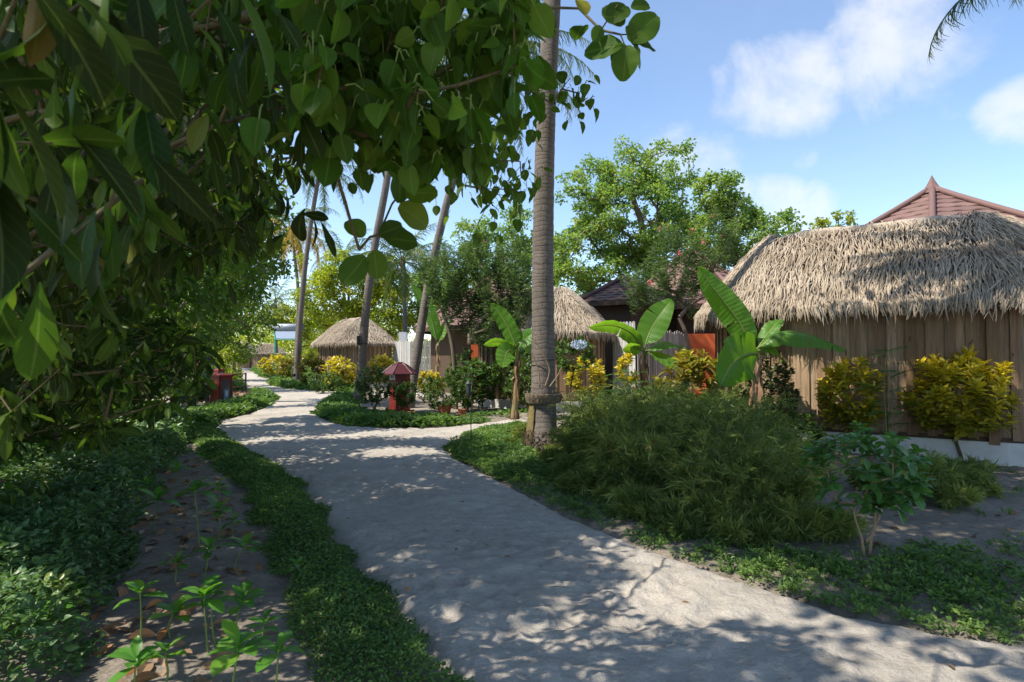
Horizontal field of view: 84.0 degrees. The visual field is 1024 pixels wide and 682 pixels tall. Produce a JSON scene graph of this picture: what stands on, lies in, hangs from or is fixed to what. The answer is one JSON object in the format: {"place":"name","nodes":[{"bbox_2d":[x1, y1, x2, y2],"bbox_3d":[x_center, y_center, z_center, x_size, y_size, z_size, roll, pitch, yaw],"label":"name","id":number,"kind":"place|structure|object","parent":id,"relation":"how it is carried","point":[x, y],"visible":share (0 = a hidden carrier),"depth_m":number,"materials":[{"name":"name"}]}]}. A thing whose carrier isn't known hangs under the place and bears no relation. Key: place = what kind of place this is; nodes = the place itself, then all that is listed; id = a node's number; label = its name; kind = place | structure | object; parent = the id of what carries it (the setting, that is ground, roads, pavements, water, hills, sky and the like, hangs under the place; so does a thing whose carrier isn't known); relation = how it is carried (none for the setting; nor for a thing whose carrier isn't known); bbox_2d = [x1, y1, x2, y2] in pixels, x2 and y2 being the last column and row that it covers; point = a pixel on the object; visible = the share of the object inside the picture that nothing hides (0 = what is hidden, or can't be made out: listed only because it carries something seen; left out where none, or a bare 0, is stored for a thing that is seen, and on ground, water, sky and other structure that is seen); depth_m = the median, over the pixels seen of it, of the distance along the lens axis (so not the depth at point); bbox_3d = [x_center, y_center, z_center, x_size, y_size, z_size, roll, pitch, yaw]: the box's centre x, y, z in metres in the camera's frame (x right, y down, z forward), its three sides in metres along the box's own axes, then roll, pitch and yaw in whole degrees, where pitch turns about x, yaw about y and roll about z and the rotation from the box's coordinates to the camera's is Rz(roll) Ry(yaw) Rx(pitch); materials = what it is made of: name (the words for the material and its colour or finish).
{"place":"outdoors","nodes":[
{"label":"outdoors","id":0,"kind":"place"},
{"bbox_2d":[0,361,1023,681],"bbox_3d":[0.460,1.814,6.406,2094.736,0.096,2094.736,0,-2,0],"label":"ground","id":1,"kind":"structure","parent":0,"point":[934,523],"depth_m":4.32,"materials":[{"name":"soil"}]},
{"bbox_2d":[11,599,87,648],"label":"seedling","id":2,"kind":"object","parent":1,"relation":"on","point":[75,616],"visible":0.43,"depth_m":3.12,"materials":[{"name":"green"}]},
{"bbox_2d":[0,402,196,681],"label":"undergrowth","id":3,"kind":"object","parent":1,"relation":"on","point":[78,499],"visible":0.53,"depth_m":4.25,"materials":[{"name":"green plant"}]},
{"bbox_2d":[0,0,216,508],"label":"hedge tree","id":4,"kind":"object","parent":1,"relation":"on","point":[170,309],"visible":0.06,"depth_m":5.67,"materials":[{"name":"green plant"}]},
{"bbox_2d":[107,635,162,681],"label":"seedling","id":5,"kind":"object","parent":1,"relation":"on","point":[131,656],"visible":0.98,"depth_m":2.59,"materials":[{"name":"green"}]},
{"bbox_2d":[113,580,167,654],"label":"seedling","id":6,"kind":"object","parent":1,"relation":"on","point":[138,587],"visible":0.85,"depth_m":3.07,"materials":[{"name":"green"}]},
{"bbox_2d":[0,0,296,383],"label":"hedge tree","id":7,"kind":"object","parent":1,"relation":"on","point":[8,107],"visible":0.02,"depth_m":4.74,"materials":[{"name":"green plant"}]},
{"bbox_2d":[11,4,289,465],"bbox_3d":[-6.563,-2.097,8.117,5.987,8.094,5.040,0,-2,0],"label":"hedge tree","id":8,"kind":"object","parent":1,"relation":"on","point":[240,267],"visible":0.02,"depth_m":8.46,"materials":[{"name":"green plant"}]},
{"bbox_2d":[134,486,180,530],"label":"seedling","id":9,"kind":"object","parent":1,"relation":"on","point":[159,493],"visible":0.95,"depth_m":5.24,"materials":[{"name":"green"}]},
{"bbox_2d":[147,635,186,681],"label":"seedling","id":10,"kind":"object","parent":1,"relation":"on","point":[165,647],"visible":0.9,"depth_m":2.74,"materials":[{"name":"green"}]},
{"bbox_2d":[38,97,298,413],"bbox_3d":[-8.355,-2.591,12.815,6.468,9.314,5.775,0,-2,0],"label":"hedge tree","id":11,"kind":"object","parent":1,"relation":"on","point":[250,274],"visible":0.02,"depth_m":13.21,"materials":[{"name":"green plant"}]},
{"bbox_2d":[148,594,200,637],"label":"seedling","id":12,"kind":"object","parent":1,"relation":"on","point":[175,607],"visible":0.88,"depth_m":3.25,"materials":[{"name":"green"}]},
{"bbox_2d":[170,380,208,406],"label":"garden shrub","id":13,"kind":"object","parent":1,"relation":"on","point":[202,395],"visible":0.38,"depth_m":18.98,"materials":[{"name":"green plant"}]},
{"bbox_2d":[174,477,217,546],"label":"seedling","id":14,"kind":"object","parent":1,"relation":"on","point":[195,485],"visible":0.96,"depth_m":4.80,"materials":[{"name":"green"}]},
{"bbox_2d":[180,574,228,652],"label":"seedling","id":15,"kind":"object","parent":1,"relation":"on","point":[203,592],"visible":0.97,"depth_m":3.09,"materials":[{"name":"green"}]},
{"bbox_2d":[191,535,223,578],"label":"seedling","id":16,"kind":"object","parent":1,"relation":"on","point":[208,541],"visible":0.94,"depth_m":4.11,"materials":[{"name":"green"}]},
{"bbox_2d":[129,103,298,405],"bbox_3d":[-10.770,-3.088,18.426,7.518,10.630,6.139,0,-2,0],"label":"hedge tree","id":17,"kind":"object","parent":1,"relation":"on","point":[274,269],"visible":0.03,"depth_m":18.56,"materials":[{"name":"green plant"}]},
{"bbox_2d":[202,497,232,539],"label":"seedling","id":18,"kind":"object","parent":1,"relation":"on","point":[218,506],"visible":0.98,"depth_m":5.04,"materials":[{"name":"green"}]},
{"bbox_2d":[0,0,440,464],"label":"leaf tree","id":19,"kind":"object","parent":1,"relation":"on","point":[93,45],"visible":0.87,"depth_m":1.70,"materials":[{"name":"green plant"}]},
{"bbox_2d":[210,374,233,402],"bbox_3d":[-9.810,1.661,19.207,0.560,1.104,0.560,-1,-2,31],"label":"litter bin","id":20,"kind":"object","parent":1,"relation":"on","point":[224,384],"visible":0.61,"depth_m":19.03,"materials":[{"name":"red paint"}]},
{"bbox_2d":[166,275,281,388],"bbox_3d":[-16.176,-2.143,27.983,8.363,10.136,7.005,0,-2,0],"label":"hedge tree","id":21,"kind":"object","parent":1,"relation":"on","point":[225,340],"visible":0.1,"depth_m":28.73,"materials":[{"name":"green plant"}]},
{"bbox_2d":[205,334,249,379],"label":"garden shrub","id":22,"kind":"object","parent":1,"relation":"on","point":[227,358],"visible":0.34,"depth_m":32.66,"materials":[{"name":"green plant"}]},
{"bbox_2d":[182,386,280,426],"bbox_3d":[-9.562,2.089,20.566,2.202,0.477,15.864,1,-2,-17],"label":"ground cover lobe","id":23,"kind":"object","parent":1,"relation":"on","point":[254,399],"visible":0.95,"depth_m":16.43,"materials":[{"name":"green plant"}]},
{"bbox_2d":[206,619,274,681],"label":"seedling","id":24,"kind":"object","parent":1,"relation":"on","point":[234,640],"visible":0.98,"depth_m":2.58,"materials":[{"name":"green"}]},
{"bbox_2d":[222,533,260,569],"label":"seedling","id":25,"kind":"object","parent":1,"relation":"on","point":[244,541],"visible":0.97,"depth_m":4.23,"materials":[{"name":"green"}]},
{"bbox_2d":[216,580,267,623],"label":"seedling","id":26,"kind":"object","parent":1,"relation":"on","point":[241,591],"visible":0.84,"depth_m":3.26,"materials":[{"name":"green"}]},
{"bbox_2d":[248,608,280,651],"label":"seedling","id":27,"kind":"object","parent":1,"relation":"on","point":[262,621],"visible":0.8,"depth_m":3.10,"materials":[{"name":"green"}]},
{"bbox_2d":[251,343,286,366],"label":"thatched hut","id":28,"kind":"object","parent":1,"relation":"on","point":[267,350],"visible":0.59,"depth_m":78.82,"materials":[{"name":"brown wood"}]},
{"bbox_2d":[257,353,290,375],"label":"croton shrub","id":29,"kind":"object","parent":1,"relation":"on","point":[270,370],"visible":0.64,"depth_m":45.49,"materials":[{"name":"yellow plant"}]},
{"bbox_2d":[257,276,295,368],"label":"coconut palm","id":30,"kind":"object","parent":1,"relation":"on","point":[274,304],"visible":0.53,"depth_m":61.87,"materials":[{"name":"green plant"}]},
{"bbox_2d":[255,630,305,681],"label":"seedling","id":31,"kind":"object","parent":1,"relation":"on","point":[263,662],"visible":0.99,"depth_m":2.57,"materials":[{"name":"green"}]},
{"bbox_2d":[232,297,341,361],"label":"broadleaf tree","id":32,"kind":"object","parent":1,"relation":"on","point":[309,329],"visible":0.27,"depth_m":61.19,"materials":[{"name":"green plant"}]},
{"bbox_2d":[271,324,304,369],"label":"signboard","id":33,"kind":"object","parent":1,"relation":"on","point":[284,335],"visible":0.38,"depth_m":51.77,"materials":[{"name":"metal"}]},
{"bbox_2d":[224,365,354,390],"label":"ground cover","id":34,"kind":"object","parent":1,"relation":"on","point":[284,382],"visible":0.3,"depth_m":31.42,"materials":[{"name":"green plant"}]},
{"bbox_2d":[277,352,307,376],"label":"croton shrub","id":35,"kind":"object","parent":1,"relation":"on","point":[283,366],"visible":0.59,"depth_m":37.73,"materials":[{"name":"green plant"}]},
{"bbox_2d":[166,304,430,367],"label":"wood","id":36,"kind":"object","parent":1,"relation":"on","point":[284,345],"depth_m":90.86,"materials":[{"name":"green plant"}]},
{"bbox_2d":[259,202,338,373],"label":"coconut palm","id":37,"kind":"object","parent":1,"relation":"on","point":[297,243],"visible":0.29,"depth_m":46.08,"materials":[{"name":"green plant"}]},
{"bbox_2d":[294,350,329,383],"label":"croton shrub","id":38,"kind":"object","parent":1,"relation":"on","point":[311,362],"visible":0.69,"depth_m":29.79,"materials":[{"name":"green plant"}]},
{"bbox_2d":[266,145,376,379],"bbox_3d":[-11.532,-5.059,33.854,6.373,15.452,6.085,0,-2,0],"label":"coconut palm","id":39,"kind":"object","parent":1,"relation":"on","point":[298,344],"visible":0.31,"depth_m":34.08,"materials":[{"name":"grey plant"}]},
{"bbox_2d":[307,370,342,392],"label":"garden shrub","id":40,"kind":"object","parent":1,"relation":"on","point":[318,387],"visible":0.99,"depth_m":26.24,"materials":[{"name":"green plant"}]},
{"bbox_2d":[180,421,473,681],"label":"ground cover border","id":41,"kind":"object","parent":1,"relation":"on","point":[260,467],"visible":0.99,"depth_m":3.84,"materials":[{"name":"green plant"}]},
{"bbox_2d":[17,0,659,285],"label":"heart leaf tree","id":42,"kind":"object","parent":1,"relation":"on","point":[484,46],"visible":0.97,"depth_m":1.72,"materials":[{"name":"green plant"}]},
{"bbox_2d":[321,355,356,385],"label":"croton shrub","id":43,"kind":"object","parent":1,"relation":"on","point":[337,363],"visible":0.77,"depth_m":28.27,"materials":[{"name":"yellow plant"}]},
{"bbox_2d":[310,228,370,319],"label":"coconut palm","id":44,"kind":"object","parent":1,"relation":"on","point":[353,247],"visible":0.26,"depth_m":49.76,"materials":[{"name":"green plant"}]},
{"bbox_2d":[310,317,395,387],"bbox_3d":[-9.201,0.685,33.250,4.183,4.115,6.139,2,-2,-41],"label":"thatched hut","id":45,"kind":"object","parent":1,"relation":"on","point":[340,339],"visible":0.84,"depth_m":31.46,"materials":[{"name":"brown wood"}]},
{"bbox_2d":[288,246,419,339],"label":"broadleaf tree","id":46,"kind":"object","parent":1,"relation":"on","point":[326,276],"visible":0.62,"depth_m":39.96,"materials":[{"name":"green plant"}]},
{"bbox_2d":[354,365,392,407],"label":"garden shrub","id":47,"kind":"object","parent":1,"relation":"on","point":[375,397],"visible":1,"depth_m":15.64,"materials":[{"name":"green plant"}]},
{"bbox_2d":[367,353,394,400],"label":"croton shrub","id":48,"kind":"object","parent":1,"relation":"on","point":[383,361],"visible":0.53,"depth_m":20.83,"materials":[{"name":"yellow plant"}]},
{"bbox_2d":[383,362,417,411],"bbox_3d":[-3.357,1.395,17.028,1.030,1.540,1.079,0,-2,0],"label":"litter bin","id":49,"kind":"object","parent":1,"relation":"on","point":[400,372],"visible":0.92,"depth_m":16.80,"materials":[{"name":"red paint"}]},
{"bbox_2d":[349,223,452,340],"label":"coconut palm","id":50,"kind":"object","parent":1,"relation":"on","point":[401,261],"visible":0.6,"depth_m":35.95,"materials":[{"name":"green plant"}]},
{"bbox_2d":[389,381,417,409],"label":"garden shrub","id":51,"kind":"object","parent":1,"relation":"on","point":[403,387],"visible":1,"depth_m":15.81,"materials":[{"name":"green plant"}]},
{"bbox_2d":[353,56,465,403],"bbox_3d":[-4.136,-5.456,20.710,6.223,15.455,6.938,0,-2,0],"label":"coconut palm","id":52,"kind":"object","parent":1,"relation":"on","point":[362,340],"visible":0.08,"depth_m":20.45,"materials":[{"name":"grey plant"}]},
{"bbox_2d":[393,340,430,387],"bbox_3d":[-4.719,1.215,30.725,4.747,2.599,1.498,-1,-2,20],"label":"slat fence","id":53,"kind":"object","parent":1,"relation":"on","point":[403,351],"visible":0.35,"depth_m":30.33,"materials":[{"name":"white wood"}]},
{"bbox_2d":[309,389,527,427],"bbox_3d":[-4.772,2.031,18.605,5.986,0.465,12.468,2,-2,-43],"label":"ground cover bed","id":54,"kind":"object","parent":1,"relation":"on","point":[344,408],"visible":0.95,"depth_m":14.12,"materials":[{"name":"green plant"}]},
{"bbox_2d":[497,351,531,407],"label":"garden shrub","id":55,"kind":"object","parent":54,"relation":"on","point":[506,390],"visible":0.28,"depth_m":17.12,"materials":[{"name":"green plant"}]},
{"bbox_2d":[372,256,467,377],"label":"broadleaf tree","id":56,"kind":"object","parent":1,"relation":"on","point":[419,286],"visible":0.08,"depth_m":41.96,"materials":[{"name":"green plant"}]},
{"bbox_2d":[411,284,449,379],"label":"banana plant","id":57,"kind":"object","parent":1,"relation":"on","point":[438,331],"visible":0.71,"depth_m":24.05,"materials":[{"name":"green plant"}]},
{"bbox_2d":[417,369,446,398],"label":"croton shrub","id":58,"kind":"object","parent":1,"relation":"on","point":[423,376],"visible":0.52,"depth_m":20.81,"materials":[{"name":"yellow plant"}]},
{"bbox_2d":[417,371,466,411],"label":"garden shrub","id":59,"kind":"object","parent":1,"relation":"on","point":[429,396],"visible":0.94,"depth_m":16.18,"materials":[{"name":"green plant"}]},
{"bbox_2d":[399,274,511,392],"bbox_3d":[-2.380,-0.410,29.359,10.596,6.061,7.582,0,-2,13],"label":"villa","id":60,"kind":"object","parent":1,"relation":"on","point":[445,349],"visible":0.04,"depth_m":26.97,"materials":[{"name":"white tile"}]},
{"bbox_2d":[446,346,477,402],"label":"garden shrub","id":61,"kind":"object","parent":1,"relation":"on","point":[466,354],"visible":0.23,"depth_m":18.44,"materials":[{"name":"green plant"}]},
{"bbox_2d":[445,365,488,409],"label":"garden shrub","id":62,"kind":"object","parent":1,"relation":"on","point":[466,403],"visible":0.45,"depth_m":17.20,"materials":[{"name":"green plant"}]},
{"bbox_2d":[413,228,531,408],"bbox_3d":[-1.122,-0.726,18.242,4.204,5.801,2.496,0,-2,0],"label":"oleander bush","id":63,"kind":"object","parent":1,"relation":"on","point":[458,294],"visible":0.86,"depth_m":17.93,"materials":[{"name":"green plant"}]},
{"bbox_2d":[461,356,503,408],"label":"garden shrub","id":64,"kind":"object","parent":1,"relation":"on","point":[494,376],"visible":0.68,"depth_m":17.26,"materials":[{"name":"green plant"}]},
{"bbox_2d":[431,202,567,309],"bbox_3d":[-0.701,-2.879,34.197,8.427,11.102,5.412,0,-2,0],"label":"broadleaf tree","id":65,"kind":"object","parent":1,"relation":"on","point":[509,232],"visible":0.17,"depth_m":33.56,"materials":[{"name":"green plant"}]},
{"bbox_2d":[410,0,595,407],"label":"coconut palm","id":66,"kind":"object","parent":1,"relation":"on","point":[419,338],"visible":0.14,"depth_m":19.00,"materials":[{"name":"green plant"}]},
{"bbox_2d":[483,303,531,419],"bbox_3d":[0.048,0.698,14.618,1.583,3.371,0.573,0,-2,0],"label":"banana plant","id":67,"kind":"object","parent":1,"relation":"on","point":[511,333],"visible":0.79,"depth_m":14.71,"materials":[{"name":"green plant"}]},
{"bbox_2d":[508,362,557,408],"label":"garden shrub","id":68,"kind":"object","parent":1,"relation":"on","point":[523,369],"visible":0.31,"depth_m":15.34,"materials":[{"name":"green plant"}]},
{"bbox_2d":[518,0,560,452],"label":"coconut palm","id":69,"kind":"object","parent":1,"relation":"on","point":[540,419],"visible":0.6,"depth_m":9.89,"materials":[{"name":"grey plant"}]},
{"bbox_2d":[519,335,563,403],"bbox_3d":[0.524,0.498,9.963,0.841,1.192,0.808,0,-2,0],"label":"orchid planter","id":70,"kind":"object","parent":69,"relation":"attached to","point":[539,398],"visible":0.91,"depth_m":9.66,"materials":[{"name":"brown plant"}]},
{"bbox_2d":[467,286,615,411],"bbox_3d":[0.939,0.245,19.156,5.244,4.112,3.606,-1,-2,32],"label":"thatched hut","id":71,"kind":"object","parent":1,"relation":"on","point":[575,315],"visible":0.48,"depth_m":17.73,"materials":[{"name":"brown wood"}]},
{"bbox_2d":[69,390,1016,681],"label":"leaf litter","id":72,"kind":"object","parent":1,"relation":"on","point":[145,672],"visible":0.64,"depth_m":3.82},
{"bbox_2d":[555,335,595,409],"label":"garden shrub","id":73,"kind":"object","parent":1,"relation":"on","point":[580,345],"visible":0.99,"depth_m":13.09,"materials":[{"name":"green plant"}]},
{"bbox_2d":[564,354,607,399],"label":"croton shrub","id":74,"kind":"object","parent":1,"relation":"on","point":[598,372],"visible":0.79,"depth_m":15.25,"materials":[{"name":"yellow plant"}]},
{"bbox_2d":[613,321,636,397],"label":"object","id":75,"kind":"object","parent":1,"relation":"on","point":[619,344],"visible":0.4,"depth_m":17.99,"materials":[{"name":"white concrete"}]},
{"bbox_2d":[614,352,639,394],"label":"croton shrub","id":76,"kind":"object","parent":1,"relation":"on","point":[628,357],"visible":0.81,"depth_m":15.55,"materials":[{"name":"yellow plant"}]},
{"bbox_2d":[580,276,677,395],"bbox_3d":[4.308,-0.075,22.013,3.788,4.932,4.269,0,-2,0],"label":"villa","id":77,"kind":"object","parent":1,"relation":"on","point":[607,301],"visible":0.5,"depth_m":20.73,"materials":[{"name":"wood"}]},
{"bbox_2d":[553,134,711,295],"bbox_3d":[5.883,-4.178,30.216,9.127,13.455,5.618,0,-2,0],"label":"broadleaf tree","id":78,"kind":"object","parent":1,"relation":"on","point":[608,187],"visible":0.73,"depth_m":29.23,"materials":[{"name":"green plant"}]},
{"bbox_2d":[588,298,683,388],"bbox_3d":[2.944,0.685,13.387,2.348,3.429,0.606,0,-2,-8],"label":"banana plant","id":79,"kind":"object","parent":1,"relation":"on","point":[652,327],"visible":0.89,"depth_m":13.50,"materials":[{"name":"green plant"}]},
{"bbox_2d":[636,330,686,388],"bbox_3d":[4.777,0.874,18.004,2.250,2.482,0.087,1,-2,-32],"label":"slat fence","id":80,"kind":"object","parent":1,"relation":"on","point":[676,338],"visible":0.23,"depth_m":17.96,"materials":[{"name":"grey wood"}]},
{"bbox_2d":[615,195,753,391],"bbox_3d":[5.086,-1.105,16.522,4.032,6.451,2.038,0,-2,-15],"label":"oleander bush","id":81,"kind":"object","parent":1,"relation":"on","point":[662,280],"visible":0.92,"depth_m":16.29,"materials":[{"name":"green plant"}]},
{"bbox_2d":[650,347,725,403],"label":"croton shrub","id":82,"kind":"object","parent":1,"relation":"on","point":[689,368],"visible":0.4,"depth_m":11.66,"materials":[{"name":"yellow leaf"},{"name":"twig bark"}]},
{"bbox_2d":[647,248,730,361],"bbox_3d":[8.036,-0.854,25.539,7.177,6.709,7.173,0,-2,0],"label":"villa","id":83,"kind":"object","parent":1,"relation":"on","point":[674,325],"visible":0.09,"depth_m":22.87,"materials":[{"name":"red tile"}]},
{"bbox_2d":[544,375,851,530],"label":"feathery coral plants","id":84,"kind":"object","parent":1,"relation":"on","point":[719,447],"visible":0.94,"depth_m":6.80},
{"bbox_2d":[531,446,872,548],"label":"feathery edge plants","id":85,"kind":"object","parent":1,"relation":"on","point":[762,522],"visible":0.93,"depth_m":5.09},
{"bbox_2d":[439,420,1023,644],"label":"ground cover garden","id":86,"kind":"object","parent":1,"relation":"on","point":[510,460],"visible":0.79,"depth_m":4.32,"materials":[{"name":"green plant"}]},
{"bbox_2d":[683,168,806,269],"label":"broadleaf tree","id":87,"kind":"object","parent":1,"relation":"on","point":[749,221],"visible":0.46,"depth_m":26.57,"materials":[{"name":"green plant"}]},
{"bbox_2d":[500,420,1023,509],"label":"feathery low plants","id":88,"kind":"object","parent":1,"relation":"on","point":[957,482],"visible":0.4,"depth_m":6.45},
{"bbox_2d":[737,351,800,419],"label":"garden shrub","id":89,"kind":"object","parent":1,"relation":"on","point":[786,373],"visible":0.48,"depth_m":9.73,"materials":[{"name":"green plant"}]},
{"bbox_2d":[697,266,845,413],"bbox_3d":[4.193,0.497,9.410,2.295,3.450,0.875,0,-2,-7],"label":"banana plant","id":90,"kind":"object","parent":1,"relation":"on","point":[735,364],"visible":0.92,"depth_m":9.36,"materials":[{"name":"green plant"}]},
{"bbox_2d":[782,408,826,451],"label":"garden shrub","id":91,"kind":"object","parent":1,"relation":"on","point":[808,418],"visible":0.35,"depth_m":9.39,"materials":[{"name":"green plant"}]},
{"bbox_2d":[808,209,858,229],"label":"broadleaf tree","id":92,"kind":"object","parent":1,"relation":"on","point":[821,222],"visible":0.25,"depth_m":23.79,"materials":[{"name":"green plant"}]},
{"bbox_2d":[813,355,887,451],"bbox_3d":[5.643,1.032,9.511,1.081,1.625,1.164,-1,-2,28],"label":"croton shrub","id":93,"kind":"object","parent":1,"relation":"on","point":[844,414],"visible":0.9,"depth_m":9.31,"materials":[{"name":"yellow plant"}]},
{"bbox_2d":[694,209,1023,466],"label":"thatched hut","id":94,"kind":"object","parent":1,"relation":"on","point":[944,286],"visible":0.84,"depth_m":9.47,"materials":[{"name":"plant"}]},
{"bbox_2d":[794,420,935,556],"bbox_3d":[2.890,1.206,4.611,0.996,1.083,1.005,0,-2,0],"label":"garden shrub","id":95,"kind":"object","parent":1,"relation":"on","point":[887,494],"visible":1,"depth_m":4.51,"materials":[{"name":"green plant"}]},
{"bbox_2d":[845,346,923,461],"bbox_3d":[5.824,0.981,8.912,1.095,1.798,0.980,1,-2,-18],"label":"ferny plant","id":96,"kind":"object","parent":1,"relation":"on","point":[874,402],"visible":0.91,"depth_m":8.86,"materials":[{"name":"green plant"}]},
{"bbox_2d":[866,175,1023,223],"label":"villa","id":97,"kind":"object","parent":1,"relation":"on","point":[933,198],"visible":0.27,"depth_m":16.17,"materials":[{"name":"red tile"}]},
{"bbox_2d":[896,344,1023,458],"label":"croton shrub","id":98,"kind":"object","parent":1,"relation":"on","point":[948,378],"visible":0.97,"depth_m":8.45,"materials":[{"name":"yellow plant"}]},
{"bbox_2d":[927,0,1021,63],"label":"coconut palm","id":99,"kind":"object","parent":1,"relation":"on","point":[952,14],"visible":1,"depth_m":7.02,"materials":[{"name":"green plant"}]},
{"bbox_2d":[189,0,1023,358],"label":"sky","id":100,"kind":"structure","parent":0,"point":[823,107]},
{"bbox_2d":[216,373,1023,681],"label":"sand path","id":101,"kind":"structure","parent":0,"point":[618,610],"depth_m":3.83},
{"bbox_2d":[683,334,714,396],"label":"garden wall","id":102,"kind":"structure","parent":0,"point":[706,342],"depth_m":20.34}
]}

